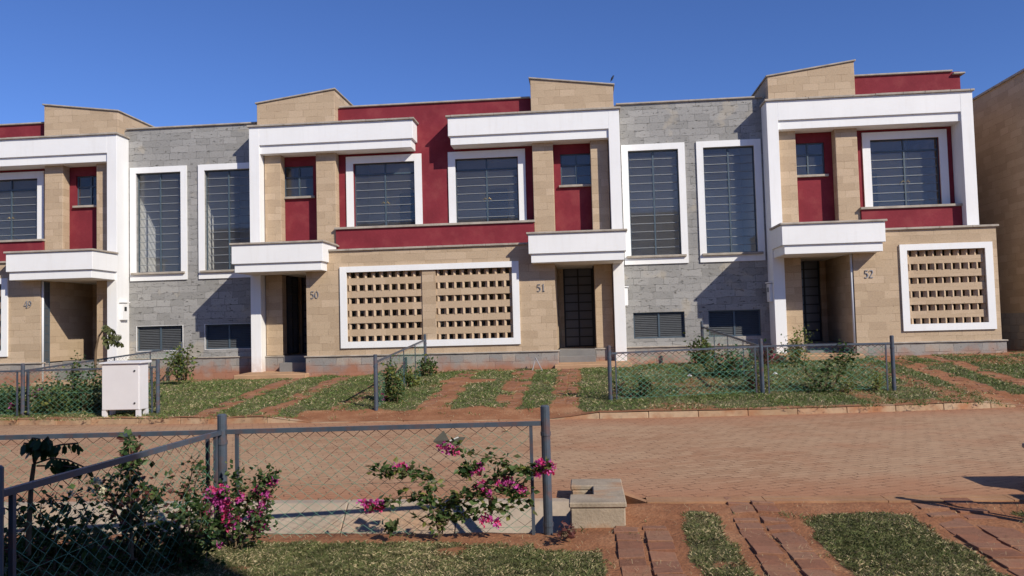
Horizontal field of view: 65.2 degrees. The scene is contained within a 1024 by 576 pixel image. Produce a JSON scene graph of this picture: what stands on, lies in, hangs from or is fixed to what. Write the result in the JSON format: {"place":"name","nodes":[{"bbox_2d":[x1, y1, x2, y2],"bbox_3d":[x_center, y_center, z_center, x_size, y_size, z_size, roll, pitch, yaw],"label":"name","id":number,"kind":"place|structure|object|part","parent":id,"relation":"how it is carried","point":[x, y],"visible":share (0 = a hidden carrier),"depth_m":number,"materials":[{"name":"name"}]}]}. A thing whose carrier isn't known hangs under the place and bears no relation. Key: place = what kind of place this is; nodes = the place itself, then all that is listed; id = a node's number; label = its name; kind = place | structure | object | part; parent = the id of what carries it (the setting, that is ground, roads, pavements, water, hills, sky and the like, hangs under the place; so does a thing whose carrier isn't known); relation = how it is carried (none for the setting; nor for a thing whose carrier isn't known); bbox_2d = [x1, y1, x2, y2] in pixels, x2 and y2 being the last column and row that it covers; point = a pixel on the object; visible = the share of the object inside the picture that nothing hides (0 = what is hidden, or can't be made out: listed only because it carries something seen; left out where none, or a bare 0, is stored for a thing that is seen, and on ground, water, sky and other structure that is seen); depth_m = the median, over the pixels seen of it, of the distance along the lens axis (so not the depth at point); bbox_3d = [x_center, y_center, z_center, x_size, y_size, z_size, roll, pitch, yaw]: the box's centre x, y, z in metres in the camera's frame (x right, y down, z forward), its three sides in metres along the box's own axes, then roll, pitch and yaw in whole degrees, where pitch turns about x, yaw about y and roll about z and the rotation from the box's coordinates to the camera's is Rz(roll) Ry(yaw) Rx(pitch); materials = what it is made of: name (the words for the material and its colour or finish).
{"place":"outdoors","nodes":[
{"label":"outdoors","id":0,"kind":"place"},
{"bbox_2d":[4,521,621,575],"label":"garden soil","id":1,"kind":"structure","parent":0,"point":[593,539],"depth_m":6.87,"materials":[{"name":"brown soil"}]},
{"bbox_2d":[20,436,93,575],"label":"young tree","id":2,"kind":"object","parent":1,"relation":"on","point":[35,448],"visible":0.97,"depth_m":5.59,"materials":[{"name":"green plant"}]},
{"bbox_2d":[4,477,115,575],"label":"shrub","id":3,"kind":"object","parent":1,"relation":"on","point":[37,542],"visible":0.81,"depth_m":5.75,"materials":[{"name":"green plant"}]},
{"bbox_2d":[4,514,119,575],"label":"undergrowth","id":4,"kind":"object","parent":1,"relation":"on","point":[67,548],"visible":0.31,"depth_m":5.91,"materials":[{"name":"green plant"}]},
{"bbox_2d":[0,430,216,542],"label":"chain link fence","id":5,"kind":"object","parent":1,"relation":"on","point":[111,434],"visible":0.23,"depth_m":7.14,"materials":[{"name":"metal"}]},
{"bbox_2d":[0,430,221,575],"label":"chain link fence","id":6,"kind":"object","parent":1,"relation":"on","point":[11,492],"visible":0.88,"depth_m":5.20,"materials":[{"name":"metal"}]},
{"bbox_2d":[68,427,190,568],"bbox_3d":[-3.016,1.665,6.377,0.873,1.130,0.653,-1,-3,-7],"label":"shrub","id":7,"kind":"object","parent":1,"relation":"on","point":[129,448],"visible":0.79,"depth_m":6.29,"materials":[{"name":"green plant"}]},
{"bbox_2d":[89,524,226,574],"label":"undergrowth","id":8,"kind":"object","parent":1,"relation":"on","point":[197,555],"visible":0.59,"depth_m":6.32,"materials":[{"name":"green plant"}]},
{"bbox_2d":[126,453,217,568],"bbox_3d":[-2.803,1.811,6.461,0.799,0.886,0.505,-2,-3,5],"label":"shrub","id":9,"kind":"object","parent":1,"relation":"on","point":[195,506],"visible":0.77,"depth_m":6.45,"materials":[{"name":"green plant"}]},
{"bbox_2d":[179,459,281,548],"bbox_3d":[-2.421,1.898,6.945,0.932,0.832,0.485,-2,-3,5],"label":"bougainvillea","id":10,"kind":"object","parent":1,"relation":"on","point":[256,516],"visible":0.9,"depth_m":6.90,"materials":[{"name":"green plant"}]},
{"bbox_2d":[4,498,570,534],"bbox_3d":[-29.177,3.304,10.553,59.800,0.506,0.636,-2,-3,5],"label":"drain","id":11,"kind":"object","parent":1,"relation":"on","point":[560,509],"visible":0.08,"depth_m":8.10,"materials":[{"name":"concrete"}]},
{"bbox_2d":[217,405,553,541],"bbox_3d":[-1.132,1.728,7.132,2.982,1.280,0.093,-1,-3,0],"label":"chain link fence","id":12,"kind":"object","parent":1,"relation":"on","point":[545,435],"visible":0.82,"depth_m":7.13,"materials":[{"name":"metal"}]},
{"bbox_2d":[381,518,399,537],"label":"seedling","id":13,"kind":"object","parent":1,"relation":"on","point":[391,526],"visible":1,"depth_m":6.96,"materials":[{"name":"green plant"}]},
{"bbox_2d":[355,437,556,540],"bbox_3d":[-0.500,1.755,7.013,1.812,0.924,0.338,-2,-3,5],"label":"bougainvillea","id":14,"kind":"object","parent":1,"relation":"on","point":[468,471],"visible":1,"depth_m":6.98,"materials":[{"name":"green plant"}]},
{"bbox_2d":[433,431,464,446],"bbox_3d":[-0.556,1.338,7.056,0.290,0.162,0.070,-2,-3,5],"label":"torn sheet","id":15,"kind":"object","parent":14,"relation":"attached to","point":[440,438],"visible":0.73,"depth_m":7.07,"materials":[{"name":"white plastic"}]},
{"bbox_2d":[6,510,1023,575],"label":"grass","id":16,"kind":"structure","parent":1,"relation":"on","point":[374,550],"depth_m":6.39,"materials":[{"name":"plant"}]},
{"bbox_2d":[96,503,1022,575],"bbox_3d":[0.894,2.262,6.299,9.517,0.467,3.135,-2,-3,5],"label":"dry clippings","id":17,"kind":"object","parent":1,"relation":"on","point":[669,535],"visible":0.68,"depth_m":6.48,"materials":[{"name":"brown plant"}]},
{"bbox_2d":[555,520,575,541],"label":"weed","id":18,"kind":"object","parent":1,"relation":"on","point":[566,532],"visible":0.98,"depth_m":6.72,"materials":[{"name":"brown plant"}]},
{"bbox_2d":[569,479,626,527],"bbox_3d":[0.838,2.216,7.843,0.524,0.470,1.144,-2,-3,5],"label":"manhole","id":19,"kind":"object","parent":1,"relation":"on","point":[597,503],"visible":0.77,"depth_m":7.31,"materials":[{"name":"concrete"}]},
{"bbox_2d":[0,407,1023,501],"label":"road","id":20,"kind":"structure","parent":0,"point":[955,452],"depth_m":10.92,"materials":[{"name":"brown brick"}]},
{"bbox_2d":[0,416,310,424],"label":"kerb","id":21,"kind":"structure","parent":20,"relation":"on","point":[169,420],"depth_m":16.16,"materials":[{"name":"concrete"}]},
{"bbox_2d":[311,418,595,422],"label":"dropped kerb","id":22,"kind":"structure","parent":20,"relation":"on","point":[437,420],"depth_m":15.32,"materials":[{"name":"concrete"}]},
{"bbox_2d":[552,401,1015,418],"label":"kerb","id":23,"kind":"structure","parent":20,"relation":"on","point":[769,411],"depth_m":14.95,"materials":[{"name":"concrete"}]},
{"bbox_2d":[624,492,1023,503],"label":"edge strip","id":24,"kind":"object","parent":20,"relation":"on","point":[631,498],"visible":0.35,"depth_m":7.84,"materials":[{"name":"concrete"}]},
{"bbox_2d":[0,349,1023,421],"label":"lawn","id":25,"kind":"structure","parent":0,"point":[432,414],"depth_m":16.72,"materials":[{"name":"plant"}]},
{"bbox_2d":[0,378,34,414],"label":"shrub","id":26,"kind":"object","parent":25,"relation":"on","point":[8,403],"visible":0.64,"depth_m":17.49,"materials":[{"name":"green plant"}]},
{"bbox_2d":[18,372,84,415],"bbox_3d":[-10.065,2.386,17.436,1.600,1.328,1.068,-2,-3,5],"label":"shrub","id":27,"kind":"object","parent":25,"relation":"on","point":[43,402],"visible":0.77,"depth_m":17.26,"materials":[{"name":"green plant"}]},
{"bbox_2d":[62,350,85,383],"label":"shrub","id":28,"kind":"object","parent":25,"relation":"on","point":[77,374],"visible":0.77,"depth_m":17.59,"materials":[{"name":"green plant"}]},
{"bbox_2d":[51,359,101,414],"bbox_3d":[-9.251,2.299,17.526,1.548,1.473,1.090,-2,-3,5],"label":"shrub","id":29,"kind":"object","parent":25,"relation":"on","point":[93,391],"visible":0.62,"depth_m":17.43,"materials":[{"name":"green plant"}]},
{"bbox_2d":[0,359,159,416],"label":"chain link fence","id":30,"kind":"object","parent":25,"relation":"on","point":[23,370],"visible":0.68,"depth_m":17.08,"materials":[{"name":"metal"}]},
{"bbox_2d":[0,104,193,386],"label":"terraced house","id":31,"kind":"structure","parent":25,"relation":"on","point":[96,219],"depth_m":24.46,"materials":[{"name":"grey stone"}]},
{"bbox_2d":[0,171,44,242],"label":"window","id":32,"kind":"structure","parent":31,"relation":"in","point":[40,175],"depth_m":24.93,"materials":[{"name":"white metal"}]},
{"bbox_2d":[44,282,49,366],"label":"side window","id":33,"kind":"structure","parent":31,"relation":"in","point":[46,284],"depth_m":23.60,"materials":[{"name":"grey glass"}]},
{"bbox_2d":[72,176,96,207],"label":"window","id":34,"kind":"structure","parent":31,"relation":"in","point":[95,205],"depth_m":24.87,"materials":[{"name":"grey metal"}]},
{"bbox_2d":[130,165,187,280],"bbox_3d":[-10.829,-1.979,24.552,1.820,3.500,0.266,-2,-3,5],"label":"window","id":35,"kind":"structure","parent":31,"relation":"in","point":[183,274],"depth_m":24.54,"materials":[{"name":"white metal"}]},
{"bbox_2d":[26,342,182,414],"bbox_3d":[-10.085,2.190,20.320,0.091,1.505,6.311,-2,-3,8],"label":"chain link fence","id":36,"kind":"object","parent":25,"relation":"on","point":[114,357],"visible":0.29,"depth_m":19.66,"materials":[{"name":"metal"}]},
{"bbox_2d":[94,325,123,371],"bbox_3d":[-9.785,1.467,19.422,0.777,1.166,0.303,-2,-3,5],"label":"young tree","id":37,"kind":"object","parent":25,"relation":"on","point":[112,339],"visible":1,"depth_m":19.42,"materials":[{"name":"green plant"}]},
{"bbox_2d":[91,416,147,424],"bbox_3d":[-8.032,2.750,16.605,1.150,0.180,0.580,-2,-3,5],"label":"cabinet base","id":38,"kind":"object","parent":25,"relation":"on","point":[94,421],"visible":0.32,"depth_m":16.36,"materials":[{"name":"concrete"}]},
{"bbox_2d":[99,360,151,416],"bbox_3d":[-8.040,2.134,16.644,0.895,1.235,0.440,-2,-3,5],"label":"utility cabinet","id":39,"kind":"object","parent":38,"relation":"on","point":[125,385],"visible":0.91,"depth_m":16.48,"materials":[{"name":"metal"}]},
{"bbox_3d":[-8.066,2.038,16.465,0.786,0.926,0.029,-2,-3,5],"label":"door","id":40,"kind":"part","parent":39,"relation":"part of","materials":[{"name":"paint"}]},
{"bbox_2d":[148,373,164,405],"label":"shrub","id":41,"kind":"object","parent":25,"relation":"on","point":[154,394],"visible":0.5,"depth_m":17.54,"materials":[{"name":"green plant"}]},
{"bbox_2d":[163,342,200,383],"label":"shrub","id":42,"kind":"object","parent":25,"relation":"on","point":[180,362],"visible":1,"depth_m":21.31,"materials":[{"name":"green plant"}]},
{"bbox_2d":[202,378,301,413],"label":"paver path","id":43,"kind":"structure","parent":25,"relation":"on","point":[250,397],"depth_m":18.61,"materials":[{"name":"red brick"}]},
{"bbox_2d":[270,376,351,411],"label":"paver path","id":44,"kind":"structure","parent":25,"relation":"on","point":[329,382],"depth_m":19.69,"materials":[{"name":"brown brick"}]},
{"bbox_2d":[192,88,435,379],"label":"terraced house","id":45,"kind":"structure","parent":25,"relation":"on","point":[314,216],"depth_m":23.84,"materials":[{"name":"grey stone"}]},
{"bbox_2d":[198,162,249,278],"bbox_3d":[-8.649,-2.046,24.355,1.820,3.500,0.266,-2,-3,5],"label":"window","id":46,"kind":"structure","parent":45,"relation":"in","point":[221,273],"depth_m":24.40,"materials":[{"name":"white metal"}]},
{"bbox_2d":[286,276,298,353],"bbox_3d":[-6.711,0.828,24.479,0.032,2.338,0.940,-2,-3,5],"label":"door","id":47,"kind":"structure","parent":45,"relation":"in","point":[292,305],"depth_m":24.45,"materials":[{"name":"glass"}]},
{"bbox_2d":[284,166,314,198],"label":"window","id":48,"kind":"structure","parent":45,"relation":"in","point":[307,196],"depth_m":24.27,"materials":[{"name":"grey metal"}]},
{"bbox_2d":[302,278,306,353],"bbox_3d":[-6.180,0.826,25.239,0.900,2.460,0.052,-2,-3,5],"label":"door","id":49,"kind":"structure","parent":45,"relation":"in","point":[304,311],"depth_m":25.26,"materials":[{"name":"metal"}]},
{"bbox_2d":[334,153,432,229],"bbox_3d":[-3.765,-2.867,23.768,2.960,2.235,0.596,-2,-3,5],"label":"window","id":50,"kind":"structure","parent":45,"relation":"in","point":[416,159],"depth_m":23.96,"materials":[{"name":"white paint"}]},
{"bbox_2d":[400,193,414,224],"bbox_3d":[-3.451,-2.180,27.228,0.700,2.090,0.080,-2,-3,5],"label":"door","id":51,"kind":"structure","parent":45,"relation":"in","point":[409,209],"depth_m":27.22,"materials":[{"name":"blue glass"}]},
{"bbox_2d":[330,379,386,410],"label":"paver path","id":52,"kind":"structure","parent":25,"relation":"on","point":[359,398],"depth_m":17.79,"materials":[{"name":"brown brick"}]},
{"bbox_2d":[378,354,408,403],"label":"shrub","id":53,"kind":"object","parent":25,"relation":"on","point":[393,385],"visible":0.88,"depth_m":17.04,"materials":[{"name":"green plant"}]},
{"bbox_2d":[373,334,426,410],"bbox_3d":[-2.557,1.938,18.934,0.091,1.634,5.309,-2,-3,5],"label":"chain link fence","id":54,"kind":"object","parent":25,"relation":"on","point":[376,380],"visible":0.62,"depth_m":17.68,"materials":[{"name":"metal"}]},
{"bbox_2d":[397,363,426,386],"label":"shrub","id":55,"kind":"object","parent":25,"relation":"on","point":[410,380],"visible":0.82,"depth_m":19.17,"materials":[{"name":"green plant"}]},
{"bbox_2d":[409,354,437,375],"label":"shrub","id":56,"kind":"object","parent":25,"relation":"on","point":[426,369],"visible":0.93,"depth_m":20.96,"materials":[{"name":"green plant"}]},
{"bbox_2d":[423,372,474,408],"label":"paver path","id":57,"kind":"structure","parent":25,"relation":"on","point":[441,393],"depth_m":18.42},
{"bbox_2d":[0,379,1021,419],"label":"dry clippings","id":58,"kind":"object","parent":25,"relation":"on","point":[538,398],"visible":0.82,"depth_m":16.41,"materials":[{"name":"brown plant"}]},
{"bbox_2d":[496,370,533,407],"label":"paver path","id":59,"kind":"structure","parent":25,"relation":"on","point":[529,372],"depth_m":18.20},
{"bbox_2d":[428,77,697,371],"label":"terraced house","id":60,"kind":"structure","parent":25,"relation":"on","point":[563,233],"depth_m":23.11,"materials":[{"name":"grey stone"}]},
{"bbox_2d":[433,149,534,225],"bbox_3d":[-0.818,-2.958,23.501,2.960,2.235,0.596,-2,-3,5],"label":"window","id":61,"kind":"structure","parent":60,"relation":"in","point":[453,157],"depth_m":23.68,"materials":[{"name":"white paint"}]},
{"bbox_2d":[488,189,508,220],"bbox_3d":[-0.464,-2.272,26.958,0.700,2.090,0.080,-2,-3,5],"label":"door","id":62,"kind":"structure","parent":60,"relation":"in","point":[494,196],"depth_m":26.94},
{"bbox_2d":[559,153,590,187],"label":"window","id":63,"kind":"structure","parent":60,"relation":"in","point":[567,185],"depth_m":23.51,"materials":[{"name":"grey metal"}]},
{"bbox_2d":[563,268,594,346],"bbox_3d":[2.042,0.571,24.481,0.900,2.460,0.082,-2,-3,4],"label":"door","id":64,"kind":"structure","parent":60,"relation":"in","point":[577,283],"depth_m":24.49,"materials":[{"name":"metal"}]},
{"bbox_2d":[592,266,595,345],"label":"side window","id":65,"kind":"structure","parent":60,"relation":"in","point":[592,266],"depth_m":23.21,"materials":[{"name":"glass"}]},
{"bbox_2d":[621,142,688,264],"bbox_3d":[4.133,-2.441,23.199,1.820,3.500,0.266,-2,-3,5],"label":"window","id":66,"kind":"structure","parent":60,"relation":"in","point":[630,259],"depth_m":23.19,"materials":[{"name":"white metal"}]},
{"bbox_2d":[555,368,577,403],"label":"paver path","id":67,"kind":"structure","parent":25,"relation":"on","point":[570,388],"depth_m":18.23,"materials":[{"name":"brown brick"}]},
{"bbox_2d":[612,377,628,397],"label":"shrub","id":68,"kind":"object","parent":25,"relation":"on","point":[620,389],"visible":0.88,"depth_m":16.45,"materials":[{"name":"green plant"}]},
{"bbox_2d":[625,373,658,398],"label":"shrub","id":69,"kind":"object","parent":25,"relation":"on","point":[641,388],"visible":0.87,"depth_m":16.52,"materials":[{"name":"green plant"}]},
{"bbox_2d":[683,330,715,363],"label":"shrub","id":70,"kind":"object","parent":25,"relation":"on","point":[702,345],"visible":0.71,"depth_m":21.26,"materials":[{"name":"green plant"}]},
{"bbox_2d":[693,343,758,378],"bbox_3d":[5.053,1.903,18.760,1.542,1.238,1.233,-3,-3,32],"label":"shrub","id":71,"kind":"object","parent":25,"relation":"on","point":[727,365],"visible":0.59,"depth_m":18.66,"materials":[{"name":"green plant"}]},
{"bbox_2d":[700,321,760,391],"bbox_3d":[5.200,1.567,19.247,0.091,1.578,5.324,-2,-3,0],"label":"chain link fence","id":72,"kind":"object","parent":25,"relation":"on","point":[702,327],"visible":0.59,"depth_m":19.05,"materials":[{"name":"metal"}]},
{"bbox_2d":[607,335,896,400],"bbox_3d":[4.899,1.716,16.432,5.917,1.334,0.287,-1,-3,-1],"label":"chain link fence","id":73,"kind":"object","parent":25,"relation":"on","point":[761,346],"visible":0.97,"depth_m":16.43,"materials":[{"name":"metal"}]},
{"bbox_2d":[782,339,859,392],"bbox_3d":[6.322,1.650,16.425,1.632,1.187,0.453,-2,-3,5],"label":"shrub","id":74,"kind":"object","parent":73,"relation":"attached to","point":[828,386],"visible":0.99,"depth_m":16.39,"materials":[{"name":"green plant"}]},
{"bbox_2d":[737,359,771,391],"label":"shrub","id":75,"kind":"object","parent":25,"relation":"on","point":[752,382],"visible":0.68,"depth_m":16.84,"materials":[{"name":"green plant"}]},
{"bbox_2d":[752,338,778,363],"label":"shrub","id":76,"kind":"object","parent":25,"relation":"on","point":[769,355],"visible":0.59,"depth_m":20.38,"materials":[{"name":"green plant"}]},
{"bbox_2d":[777,325,814,362],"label":"shrub","id":77,"kind":"object","parent":25,"relation":"on","point":[797,340],"visible":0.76,"depth_m":20.52,"materials":[{"name":"green plant"}]},
{"bbox_2d":[688,59,1007,361],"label":"terraced house","id":78,"kind":"structure","parent":25,"relation":"on","point":[832,203],"depth_m":22.45,"materials":[{"name":"grey stone"}]},
{"bbox_2d":[696,139,765,262],"bbox_3d":[6.273,-2.507,23.005,1.820,3.500,0.266,-2,-3,5],"label":"window","id":79,"kind":"structure","parent":78,"relation":"in","point":[749,255],"depth_m":22.99,"materials":[{"name":"white paint"}]},
{"bbox_2d":[801,261,821,341],"bbox_3d":[8.741,0.364,23.875,0.900,2.460,0.082,-2,-3,6],"label":"door","id":80,"kind":"structure","parent":78,"relation":"in","point":[810,278],"depth_m":23.87,"materials":[{"name":"metal"}]},
{"bbox_2d":[796,143,828,177],"bbox_3d":[8.475,-3.654,22.860,1.020,1.000,0.216,-2,-3,5],"label":"window","id":81,"kind":"structure","parent":78,"relation":"in","point":[807,162],"depth_m":22.90,"materials":[{"name":"grey metal"}]},
{"bbox_2d":[872,174,877,206],"bbox_3d":[11.471,-2.640,25.878,0.700,2.090,0.080,-2,-3,5],"label":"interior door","id":82,"kind":"structure","parent":78,"relation":"in","point":[874,179],"depth_m":25.84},
{"bbox_2d":[859,129,962,209],"bbox_3d":[11.027,-3.324,22.430,2.698,2.235,0.596,-2,-3,5],"label":"window","id":83,"kind":"structure","parent":78,"relation":"in","point":[866,138],"depth_m":22.60,"materials":[{"name":"white metal"}]},
{"bbox_2d":[836,379,860,393],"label":"shrub","id":84,"kind":"object","parent":25,"relation":"on","point":[847,387],"visible":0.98,"depth_m":16.37,"materials":[{"name":"green plant"}]},
{"bbox_2d":[869,368,883,391],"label":"shrub","id":85,"kind":"object","parent":25,"relation":"on","point":[877,384],"visible":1,"depth_m":16.32,"materials":[{"name":"green plant"}]},
{"bbox_2d":[842,360,966,398],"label":"paver path","id":86,"kind":"structure","parent":25,"relation":"on","point":[916,381],"depth_m":17.25,"materials":[{"name":"brown brick"}]},
{"bbox_2d":[895,358,1023,406],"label":"paver path","id":87,"kind":"structure","parent":25,"relation":"on","point":[1017,405],"depth_m":16.79,"materials":[{"name":"brown brick"}]},
{"bbox_2d":[924,357,1023,384],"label":"paver path","id":88,"kind":"structure","parent":25,"relation":"on","point":[942,359],"depth_m":18.43,"materials":[{"name":"brown brick"}]},
{"bbox_2d":[972,68,1023,349],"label":"apartment block","id":89,"kind":"structure","parent":25,"relation":"on","point":[998,113],"depth_m":23.30,"materials":[{"name":"beige stone"}]},
{"bbox_2d":[0,0,1023,126],"label":"sky","id":90,"kind":"structure","parent":0,"point":[158,63],"materials":[{"name":"blue"}]},
{"bbox_2d":[625,501,1023,575],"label":"driveway soil","id":91,"kind":"structure","parent":0,"point":[638,514],"depth_m":7.16,"materials":[{"name":"brown soil"}]},
{"bbox_2d":[613,526,685,575],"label":"paver path","id":92,"kind":"structure","parent":91,"relation":"on","point":[661,546],"depth_m":6.41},
{"bbox_2d":[724,497,836,575],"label":"paver path","id":93,"kind":"structure","parent":91,"relation":"on","point":[763,543],"depth_m":6.58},
{"bbox_2d":[913,498,1023,575],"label":"paver path","id":94,"kind":"structure","parent":91,"relation":"on","point":[969,534],"depth_m":6.66,"materials":[{"name":"red brick"}]}
]}

